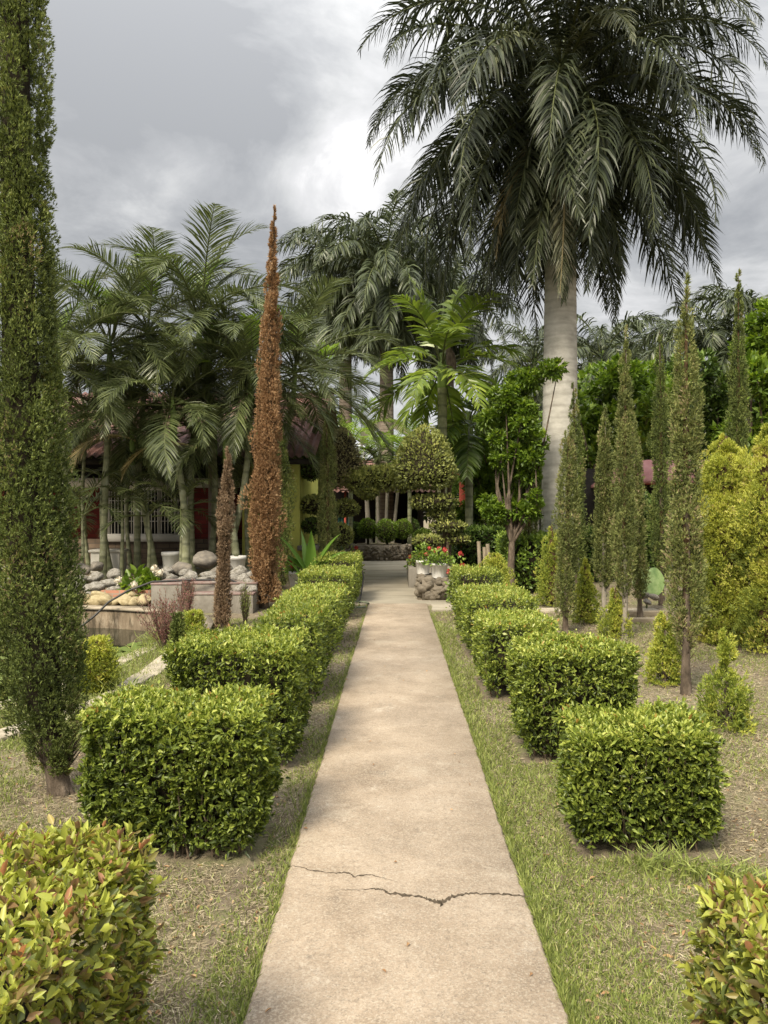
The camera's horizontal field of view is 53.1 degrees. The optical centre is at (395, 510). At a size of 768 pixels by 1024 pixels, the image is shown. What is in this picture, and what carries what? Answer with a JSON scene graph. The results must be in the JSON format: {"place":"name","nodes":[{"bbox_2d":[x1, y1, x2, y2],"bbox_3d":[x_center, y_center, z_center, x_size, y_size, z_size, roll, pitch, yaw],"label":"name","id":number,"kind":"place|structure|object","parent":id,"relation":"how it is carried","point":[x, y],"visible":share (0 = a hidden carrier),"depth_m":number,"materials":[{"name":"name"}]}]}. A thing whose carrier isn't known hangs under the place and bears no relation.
{"place":"outdoors","nodes":[
{"label":"outdoors","id":0,"kind":"place"},
{"bbox_2d":[0,628,155,701],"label":"water","id":1,"kind":"structure","parent":0,"point":[122,637],"depth_m":11.42,"materials":[{"name":"green liquid"}]},
{"bbox_2d":[313,404,340,552],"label":"slender cypress","id":2,"kind":"object","parent":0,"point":[327,489],"visible":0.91,"depth_m":15.14,"materials":[{"name":"green plant"}]},
{"bbox_2d":[0,515,767,1023],"bbox_3d":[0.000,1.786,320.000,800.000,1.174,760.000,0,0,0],"label":"ground","id":3,"kind":"structure","parent":0,"point":[244,861],"depth_m":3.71,"materials":[{"name":"green plant"}]},
{"bbox_2d":[0,0,91,796],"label":"tall cypress","id":4,"kind":"object","parent":3,"relation":"on","point":[31,541],"visible":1,"depth_m":4.26,"materials":[{"name":"green plant"}]},
{"bbox_2d":[0,653,166,741],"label":"stone kerb","id":5,"kind":"structure","parent":3,"relation":"on","point":[133,677],"depth_m":7.23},
{"bbox_2d":[0,814,168,1023],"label":"box hedge","id":6,"kind":"object","parent":3,"relation":"on","point":[45,978],"visible":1,"depth_m":1.72,"materials":[{"name":"green plant"}]},
{"bbox_2d":[0,258,168,585],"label":"garden palm","id":7,"kind":"object","parent":3,"relation":"on","point":[68,315],"visible":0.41,"depth_m":13.14,"materials":[{"name":"green plant"}]},
{"bbox_2d":[51,469,125,573],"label":"young palm","id":8,"kind":"object","parent":3,"relation":"on","point":[81,498],"visible":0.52,"depth_m":13.97,"materials":[{"name":"green plant"}]},
{"bbox_2d":[0,328,178,570],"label":"garden palm","id":9,"kind":"object","parent":3,"relation":"on","point":[87,559],"visible":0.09,"depth_m":15.38,"materials":[{"name":"green plant"}]},
{"bbox_2d":[66,633,122,694],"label":"golden conifer","id":10,"kind":"object","parent":3,"relation":"on","point":[102,657],"visible":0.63,"depth_m":6.68,"materials":[{"name":"yellow plant"}]},
{"bbox_2d":[1,247,210,578],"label":"garden palm","id":11,"kind":"object","parent":3,"relation":"on","point":[118,293],"visible":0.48,"depth_m":13.75,"materials":[{"name":"green plant"}]},
{"bbox_2d":[11,604,212,631],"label":"pond wall","id":12,"kind":"structure","parent":3,"relation":"on","point":[117,617],"depth_m":11.97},
{"bbox_2d":[72,453,169,575],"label":"young palm","id":13,"kind":"object","parent":3,"relation":"on","point":[123,495],"visible":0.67,"depth_m":14.36,"materials":[{"name":"green plant"}]},
{"bbox_2d":[79,624,166,707],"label":"bank grass","id":14,"kind":"structure","parent":3,"relation":"on","point":[150,641],"depth_m":8.17,"materials":[{"name":"green plant"}]},
{"bbox_2d":[59,341,189,571],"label":"garden palm","id":15,"kind":"object","parent":3,"relation":"on","point":[109,561],"visible":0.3,"depth_m":14.00,"materials":[{"name":"green plant"}]},
{"bbox_2d":[52,358,216,574],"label":"garden palm","id":16,"kind":"object","parent":3,"relation":"on","point":[145,519],"visible":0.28,"depth_m":14.46,"materials":[{"name":"green plant"}]},
{"bbox_2d":[54,363,218,568],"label":"garden palm","id":17,"kind":"object","parent":3,"relation":"on","point":[127,536],"visible":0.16,"depth_m":15.10,"materials":[{"name":"green plant"}]},
{"bbox_2d":[114,564,163,603],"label":"hydrangea","id":18,"kind":"object","parent":3,"relation":"on","point":[145,573],"visible":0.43,"depth_m":12.82,"materials":[{"name":"green plant"}]},
{"bbox_2d":[42,222,254,573],"bbox_3d":[-4.836,-2.074,14.914,4.131,6.604,4.044,0,0,-44],"label":"garden palm","id":19,"kind":"object","parent":3,"relation":"on","point":[150,288],"visible":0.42,"depth_m":14.30,"materials":[{"name":"green plant"}]},
{"bbox_2d":[95,470,201,571],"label":"young palm","id":20,"kind":"object","parent":3,"relation":"on","point":[146,496],"visible":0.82,"depth_m":14.28,"materials":[{"name":"green plant"}]},
{"bbox_2d":[70,315,259,563],"bbox_3d":[-4.114,-1.197,13.989,3.793,4.946,3.517,0,0,0],"label":"garden palm","id":21,"kind":"object","parent":3,"relation":"on","point":[173,411],"visible":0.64,"depth_m":13.68,"materials":[{"name":"green plant"}]},
{"bbox_2d":[136,588,197,648],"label":"red leaved shrub","id":22,"kind":"object","parent":3,"relation":"on","point":[162,624],"visible":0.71,"depth_m":8.85,"materials":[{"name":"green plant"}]},
{"bbox_2d":[0,392,337,576],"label":"house","id":23,"kind":"structure","parent":3,"relation":"on","point":[165,537],"depth_m":17.00,"materials":[{"name":"paint"}]},
{"bbox_2d":[107,488,179,541],"bbox_3d":[-5.525,0.086,17.015,1.813,1.188,0.170,0,0,0],"label":"window","id":24,"kind":"structure","parent":23,"relation":"in","point":[161,527],"depth_m":17.00,"materials":[{"name":"white paint"}]},
{"bbox_2d":[165,610,185,680],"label":"slender cypress","id":25,"kind":"object","parent":3,"relation":"on","point":[177,627],"visible":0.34,"depth_m":7.07,"materials":[{"name":"green plant"}]},
{"bbox_2d":[132,462,219,561],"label":"young palm","id":26,"kind":"object","parent":3,"relation":"on","point":[189,488],"visible":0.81,"depth_m":14.13,"materials":[{"name":"green plant"}]},
{"bbox_2d":[68,677,290,859],"bbox_3d":[-1.018,1.229,3.713,0.991,0.768,0.685,0,0,0],"label":"box hedge","id":27,"kind":"object","parent":3,"relation":"on","point":[183,765],"visible":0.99,"depth_m":3.48,"materials":[{"name":"green plant"}]},
{"bbox_2d":[183,608,207,631],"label":"golden conifer","id":28,"kind":"object","parent":3,"relation":"on","point":[195,617],"visible":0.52,"depth_m":8.53,"materials":[{"name":"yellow plant"}]},
{"bbox_2d":[77,199,321,572],"bbox_3d":[-3.795,-2.215,14.752,4.558,6.887,4.304,0,0,-22],"label":"garden palm","id":29,"kind":"object","parent":3,"relation":"on","point":[204,278],"visible":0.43,"depth_m":14.19,"materials":[{"name":"green plant"}]},
{"bbox_2d":[150,579,259,613],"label":"low wall","id":30,"kind":"structure","parent":3,"relation":"on","point":[204,594],"depth_m":12.02,"materials":[{"name":"grey concrete"}]},
{"bbox_2d":[114,275,302,570],"bbox_3d":[-3.713,-1.573,15.312,3.661,5.610,3.667,0,0,24],"label":"garden palm","id":31,"kind":"object","parent":3,"relation":"on","point":[212,541],"visible":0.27,"depth_m":14.70,"materials":[{"name":"green plant"}]},
{"bbox_2d":[136,349,309,567],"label":"garden palm","id":32,"kind":"object","parent":3,"relation":"on","point":[197,453],"visible":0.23,"depth_m":14.56,"materials":[{"name":"green plant"}]},
{"bbox_2d":[212,445,235,627],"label":"dead cypress","id":33,"kind":"object","parent":3,"relation":"on","point":[225,511],"visible":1,"depth_m":10.45,"materials":[{"name":"brown plant"}]},
{"bbox_2d":[149,338,313,555],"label":"garden palm","id":34,"kind":"object","parent":3,"relation":"on","point":[234,538],"visible":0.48,"depth_m":14.12,"materials":[{"name":"green plant"}]},
{"bbox_2d":[159,620,315,765],"bbox_3d":[-1.009,1.180,5.108,0.960,0.847,1.011,0,0,0],"label":"box hedge","id":35,"kind":"object","parent":3,"relation":"on","point":[265,656],"visible":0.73,"depth_m":4.76,"materials":[{"name":"green plant"}]},
{"bbox_2d":[162,326,325,570],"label":"garden palm","id":36,"kind":"object","parent":3,"relation":"on","point":[315,458],"visible":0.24,"depth_m":15.18,"materials":[{"name":"green plant"}]},
{"bbox_2d":[163,285,347,555],"bbox_3d":[-2.732,-1.526,14.532,3.486,5.570,3.697,0,0,15],"label":"garden palm","id":37,"kind":"object","parent":3,"relation":"on","point":[250,328],"visible":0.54,"depth_m":14.10,"materials":[{"name":"green plant"}]},
{"bbox_2d":[237,205,287,608],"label":"dead cypress","id":38,"kind":"object","parent":3,"relation":"on","point":[265,496],"visible":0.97,"depth_m":12.51,"materials":[{"name":"brown plant"}]},
{"bbox_2d":[273,427,297,588],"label":"slender cypress","id":39,"kind":"object","parent":3,"relation":"on","point":[284,473],"visible":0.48,"depth_m":14.27,"materials":[{"name":"green plant"}]},
{"bbox_2d":[248,590,338,701],"bbox_3d":[-0.877,1.179,6.889,0.718,0.846,1.361,0,0,0],"label":"box hedge","id":40,"kind":"object","parent":3,"relation":"on","point":[317,616],"visible":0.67,"depth_m":6.57,"materials":[{"name":"green plant"}]},
{"bbox_2d":[193,273,410,465],"bbox_3d":[-1.943,-1.828,15.640,4.224,6.108,4.010,0,0,17],"label":"garden palm","id":41,"kind":"object","parent":3,"relation":"on","point":[303,327],"visible":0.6,"depth_m":15.13,"materials":[{"name":"green plant"}]},
{"bbox_2d":[277,530,345,583],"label":"agave plant","id":42,"kind":"object","parent":3,"relation":"on","point":[309,552],"visible":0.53,"depth_m":13.14,"materials":[{"name":"green plant"}]},
{"bbox_2d":[273,579,350,651],"bbox_3d":[-0.965,1.223,9.180,0.843,0.760,1.761,0,0,0],"label":"box hedge","id":43,"kind":"object","parent":3,"relation":"on","point":[338,598],"visible":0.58,"depth_m":8.91,"materials":[{"name":"green plant"}]},
{"bbox_2d":[295,563,359,613],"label":"box hedge","id":44,"kind":"object","parent":3,"relation":"on","point":[323,572],"visible":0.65,"depth_m":11.37,"materials":[{"name":"green plant"}]},
{"bbox_2d":[255,325,403,554],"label":"garden palm","id":45,"kind":"object","parent":3,"relation":"on","point":[352,396],"visible":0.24,"depth_m":18.88,"materials":[{"name":"green plant"}]},
{"bbox_2d":[300,426,363,550],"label":"topiary tree","id":46,"kind":"object","parent":3,"relation":"on","point":[347,452],"visible":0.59,"depth_m":16.70,"materials":[{"name":"green plant"}]},
{"bbox_2d":[259,207,433,432],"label":"royal palm","id":47,"kind":"object","parent":3,"relation":"on","point":[293,241],"visible":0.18,"depth_m":30.86,"materials":[{"name":"green plant"}]},
{"bbox_2d":[345,543,411,560],"bbox_3d":[-0.580,1.325,25.268,2.261,0.550,2.264,0,0,0],"label":"round stone bed","id":48,"kind":"object","parent":3,"relation":"on","point":[385,552],"visible":0.8,"depth_m":24.35,"materials":[{"name":"stone"}]},
{"bbox_2d":[337,396,401,544],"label":"feathery palm","id":49,"kind":"object","parent":48,"relation":"in","point":[350,426],"visible":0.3,"depth_m":24.82,"materials":[{"name":"green plant"}]},
{"bbox_2d":[375,518,398,544],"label":"round shrub","id":50,"kind":"object","parent":48,"relation":"on","point":[387,529],"visible":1,"depth_m":24.70,"materials":[{"name":"green plant"}]},
{"bbox_2d":[292,189,472,542],"bbox_3d":[-0.495,-4.919,29.137,7.002,13.038,6.970,0,0,0],"label":"royal palm","id":51,"kind":"object","parent":3,"relation":"on","point":[380,311],"visible":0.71,"depth_m":28.00,"materials":[{"name":"green plant"}]},
{"bbox_2d":[330,459,435,551],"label":"open shed","id":52,"kind":"structure","parent":3,"relation":"on","point":[402,512],"depth_m":31.00,"materials":[{"name":"tile"}]},
{"bbox_2d":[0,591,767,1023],"bbox_3d":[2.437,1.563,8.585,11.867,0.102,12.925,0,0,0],"label":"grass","id":53,"kind":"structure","parent":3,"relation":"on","point":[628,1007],"depth_m":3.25,"materials":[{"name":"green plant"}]},
{"bbox_2d":[0,639,767,1021],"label":"fallen leaves","id":54,"kind":"object","parent":3,"relation":"on","point":[396,861],"visible":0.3,"depth_m":3.02,"materials":[{"name":"brown plant"}]},
{"bbox_2d":[360,412,458,554],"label":"feathery palm","id":55,"kind":"object","parent":3,"relation":"on","point":[398,441],"visible":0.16,"depth_m":25.79,"materials":[{"name":"green plant"}]},
{"bbox_2d":[211,612,610,1023],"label":"edge grass","id":56,"kind":"structure","parent":3,"relation":"on","point":[560,987],"depth_m":3.28,"materials":[{"name":"green plant"}]},
{"bbox_2d":[360,275,529,562],"bbox_3d":[1.197,-1.995,17.942,3.946,7.190,3.763,0,0,21],"label":"fan palm","id":57,"kind":"object","parent":3,"relation":"on","point":[444,334],"visible":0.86,"depth_m":17.76,"materials":[{"name":"green plant"}]},
{"bbox_2d":[393,249,523,424],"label":"royal palm","id":58,"kind":"object","parent":3,"relation":"on","point":[471,339],"visible":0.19,"depth_m":32.24,"materials":[{"name":"green plant"}]},
{"bbox_2d":[402,373,518,533],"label":"fan palm","id":59,"kind":"object","parent":3,"relation":"on","point":[469,453],"visible":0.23,"depth_m":18.80,"materials":[{"name":"green plant"}]},
{"bbox_2d":[445,562,504,610],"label":"box hedge","id":60,"kind":"object","parent":3,"relation":"on","point":[486,573],"visible":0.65,"depth_m":11.31,"materials":[{"name":"green plant"}]},
{"bbox_2d":[451,521,505,567],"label":"clipped hedge","id":61,"kind":"object","parent":3,"relation":"on","point":[469,550],"visible":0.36,"depth_m":18.68,"materials":[{"name":"green plant"}]},
{"bbox_2d":[451,581,539,650],"bbox_3d":[1.157,1.234,9.100,0.961,0.746,1.707,0,0,0],"label":"box hedge","id":62,"kind":"object","parent":3,"relation":"on","point":[469,600],"visible":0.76,"depth_m":8.68,"materials":[{"name":"green plant"}]},
{"bbox_2d":[456,425,541,521],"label":"leafy tree","id":63,"kind":"object","parent":3,"relation":"on","point":[485,477],"visible":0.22,"depth_m":20.56,"materials":[{"name":"green plant"}]},
{"bbox_2d":[481,552,517,586],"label":"golden conifer","id":64,"kind":"object","parent":3,"relation":"on","point":[497,560],"visible":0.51,"depth_m":12.51,"materials":[{"name":"green plant"}]},
{"bbox_2d":[468,606,559,697],"bbox_3d":[1.049,1.235,6.899,0.783,0.736,1.114,0,0,0],"label":"box hedge","id":65,"kind":"object","parent":3,"relation":"on","point":[495,632],"visible":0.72,"depth_m":6.58,"materials":[{"name":"green plant"}]},
{"bbox_2d":[472,356,569,584],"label":"leafy tree","id":66,"kind":"object","parent":3,"relation":"on","point":[521,460],"visible":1,"depth_m":14.39,"materials":[{"name":"green plant"}]},
{"bbox_2d":[477,320,587,424],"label":"royal palm","id":67,"kind":"object","parent":3,"relation":"on","point":[538,397],"visible":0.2,"depth_m":39.29,"materials":[{"name":"green plant"}]},
{"bbox_2d":[491,528,578,591],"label":"clipped hedge","id":68,"kind":"object","parent":3,"relation":"on","point":[527,555],"visible":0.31,"depth_m":14.82,"materials":[{"name":"green plant"}]},
{"bbox_2d":[533,525,569,606],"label":"golden conifer","id":69,"kind":"object","parent":3,"relation":"on","point":[549,568],"visible":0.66,"depth_m":12.72,"materials":[{"name":"green plant"}]},
{"bbox_2d":[357,0,767,584],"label":"royal palm","id":70,"kind":"object","parent":3,"relation":"on","point":[583,157],"visible":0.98,"depth_m":14.95,"materials":[{"name":"green plant"}]},
{"bbox_2d":[550,425,582,633],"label":"slender cypress","id":71,"kind":"object","parent":3,"relation":"on","point":[564,537],"visible":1,"depth_m":9.95,"materials":[{"name":"green plant"}]},
{"bbox_2d":[501,627,645,760],"bbox_3d":[1.189,1.191,5.165,0.884,0.826,0.796,0,0,0],"label":"box hedge","id":72,"kind":"object","parent":3,"relation":"on","point":[552,671],"visible":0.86,"depth_m":4.89,"materials":[{"name":"green plant"}]},
{"bbox_2d":[563,382,590,596],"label":"slender cypress","id":73,"kind":"object","parent":3,"relation":"on","point":[573,419],"visible":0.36,"depth_m":13.15,"materials":[{"name":"green plant"}]},
{"bbox_2d":[568,556,601,623],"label":"golden conifer","id":74,"kind":"object","parent":3,"relation":"on","point":[587,610],"visible":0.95,"depth_m":10.72,"materials":[{"name":"green plant"}]},
{"bbox_2d":[525,310,670,415],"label":"royal palm","id":75,"kind":"object","parent":3,"relation":"on","point":[600,349],"visible":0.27,"depth_m":33.26,"materials":[{"name":"green plant"}]},
{"bbox_2d":[585,407,620,629],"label":"slender cypress","id":76,"kind":"object","parent":3,"relation":"on","point":[604,506],"visible":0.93,"depth_m":10.15,"materials":[{"name":"green plant"}]},
{"bbox_2d":[595,585,633,638],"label":"golden conifer","id":77,"kind":"object","parent":3,"relation":"on","point":[614,617],"visible":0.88,"depth_m":9.64,"materials":[{"name":"green plant"}]},
{"bbox_2d":[607,325,640,639],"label":"slender cypress","id":78,"kind":"object","parent":3,"relation":"on","point":[624,445],"visible":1,"depth_m":9.55,"materials":[{"name":"green plant"}]},
{"bbox_2d":[577,353,694,475],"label":"shade tree","id":79,"kind":"object","parent":3,"relation":"on","point":[643,388],"visible":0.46,"depth_m":23.87,"materials":[{"name":"green plant"}]},
{"bbox_2d":[547,692,733,854],"bbox_3d":[1.188,1.265,3.775,0.811,0.678,0.665,0,0,0],"label":"box hedge","id":80,"kind":"object","parent":3,"relation":"on","point":[654,771],"visible":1,"depth_m":3.56,"materials":[{"name":"green plant"}]},
{"bbox_2d":[630,412,651,616],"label":"slender cypress","id":81,"kind":"object","parent":3,"relation":"on","point":[639,583],"visible":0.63,"depth_m":11.45,"materials":[{"name":"green plant"}]},
{"bbox_2d":[612,490,670,572],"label":"leafy bush","id":82,"kind":"object","parent":3,"relation":"on","point":[649,557],"visible":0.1,"depth_m":15.79,"materials":[{"name":"green plant"}]},
{"bbox_2d":[594,319,699,406],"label":"royal palm","id":83,"kind":"object","parent":3,"relation":"on","point":[654,345],"visible":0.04,"depth_m":39.45,"materials":[{"name":"green plant"}]},
{"bbox_2d":[646,334,672,605],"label":"slender cypress","id":84,"kind":"object","parent":3,"relation":"on","point":[660,494],"visible":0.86,"depth_m":12.96,"materials":[{"name":"green plant"}]},
{"bbox_2d":[640,610,691,687],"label":"golden conifer","id":85,"kind":"object","parent":3,"relation":"on","point":[662,659],"visible":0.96,"depth_m":7.05,"materials":[{"name":"green plant"}]},
{"bbox_2d":[581,460,754,569],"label":"pavilion","id":86,"kind":"structure","parent":3,"relation":"on","point":[647,466],"depth_m":23.60,"materials":[{"name":"pink metal"}]},
{"bbox_2d":[659,271,710,695],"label":"slender cypress","id":87,"kind":"object","parent":3,"relation":"on","point":[683,459],"visible":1,"depth_m":6.66,"materials":[{"name":"green plant"}]},
{"bbox_2d":[614,838,767,889],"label":"long grass","id":88,"kind":"structure","parent":3,"relation":"on","point":[695,870],"depth_m":3.35,"materials":[{"name":"green plant"}]},
{"bbox_2d":[631,289,756,443],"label":"royal palm","id":89,"kind":"object","parent":3,"relation":"on","point":[709,330],"visible":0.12,"depth_m":29.58,"materials":[{"name":"green plant"}]},
{"bbox_2d":[639,346,748,459],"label":"shade tree","id":90,"kind":"object","parent":3,"relation":"on","point":[713,397],"visible":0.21,"depth_m":25.80,"materials":[{"name":"green plant"}]},
{"bbox_2d":[680,433,756,647],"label":"golden thuja","id":91,"kind":"object","parent":3,"relation":"on","point":[722,479],"visible":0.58,"depth_m":9.02,"materials":[{"name":"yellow plant"}]},
{"bbox_2d":[674,869,767,1023],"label":"box hedge","id":92,"kind":"object","parent":3,"relation":"on","point":[734,914],"visible":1,"depth_m":1.69,"materials":[{"name":"green plant"}]},
{"bbox_2d":[681,281,767,419],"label":"royal palm","id":93,"kind":"object","parent":3,"relation":"on","point":[747,297],"visible":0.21,"depth_m":28.02,"materials":[{"name":"green plant"}]},
{"bbox_2d":[693,627,766,735],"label":"golden conifer","id":94,"kind":"object","parent":3,"relation":"on","point":[739,714],"visible":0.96,"depth_m":5.61,"materials":[{"name":"green plant"}]},
{"bbox_2d":[707,297,767,457],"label":"shade tree","id":95,"kind":"object","parent":3,"relation":"on","point":[756,349],"visible":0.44,"depth_m":23.83,"materials":[{"name":"green plant"}]},
{"bbox_2d":[724,268,752,496],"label":"slender cypress","id":96,"kind":"object","parent":3,"relation":"on","point":[737,414],"visible":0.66,"depth_m":11.96,"materials":[{"name":"green plant"}]},
{"bbox_2d":[717,423,767,653],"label":"golden thuja","id":97,"kind":"object","parent":3,"relation":"on","point":[755,593],"visible":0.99,"depth_m":8.53,"materials":[{"name":"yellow plant"}]},
{"bbox_2d":[0,0,767,457],"label":"sky","id":98,"kind":"structure","parent":0,"point":[249,107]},
{"bbox_2d":[348,561,450,604],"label":"plaza","id":99,"kind":"structure","parent":0,"point":[385,581],"depth_m":16.25,"materials":[{"name":"concrete"}]},
{"bbox_2d":[312,549,363,598],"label":"box hedge","id":100,"kind":"object","parent":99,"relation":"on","point":[349,558],"visible":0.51,"depth_m":13.20,"materials":[{"name":"green plant"}]},
{"bbox_2d":[407,560,451,587],"bbox_3d":[0.715,1.385,17.000,0.892,0.430,2.400,0,0,0],"label":"planter","id":101,"kind":"object","parent":99,"relation":"on","point":[411,574],"visible":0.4,"depth_m":15.80,"materials":[{"name":"grey concrete"}]},
{"bbox_2d":[388,423,471,566],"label":"topiary tree","id":102,"kind":"object","parent":101,"relation":"in","point":[426,459],"visible":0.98,"depth_m":16.21,"materials":[{"name":"green plant"}]},
{"bbox_2d":[339,463,415,500],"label":"topiary arch","id":103,"kind":"structure","parent":102,"relation":"attached to","point":[372,481],"depth_m":16.50,"materials":[{"name":"green plant"}]},
{"bbox_2d":[414,573,450,599],"bbox_3d":[0.738,1.381,14.281,0.817,0.441,1.538,0,0,0],"label":"stone planter","id":104,"kind":"object","parent":99,"relation":"on","point":[428,587],"visible":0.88,"depth_m":13.57,"materials":[{"name":"beige stone"}]},
{"bbox_2d":[243,603,569,1023],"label":"path","id":105,"kind":"structure","parent":0,"point":[359,907],"depth_m":3.27,"materials":[{"name":"concrete"}]},
{"bbox_2d":[632,567,664,607],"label":"taro plant","id":106,"kind":"object","parent":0,"point":[656,585],"visible":0.51,"depth_m":12.32,"materials":[{"name":"green plant"}]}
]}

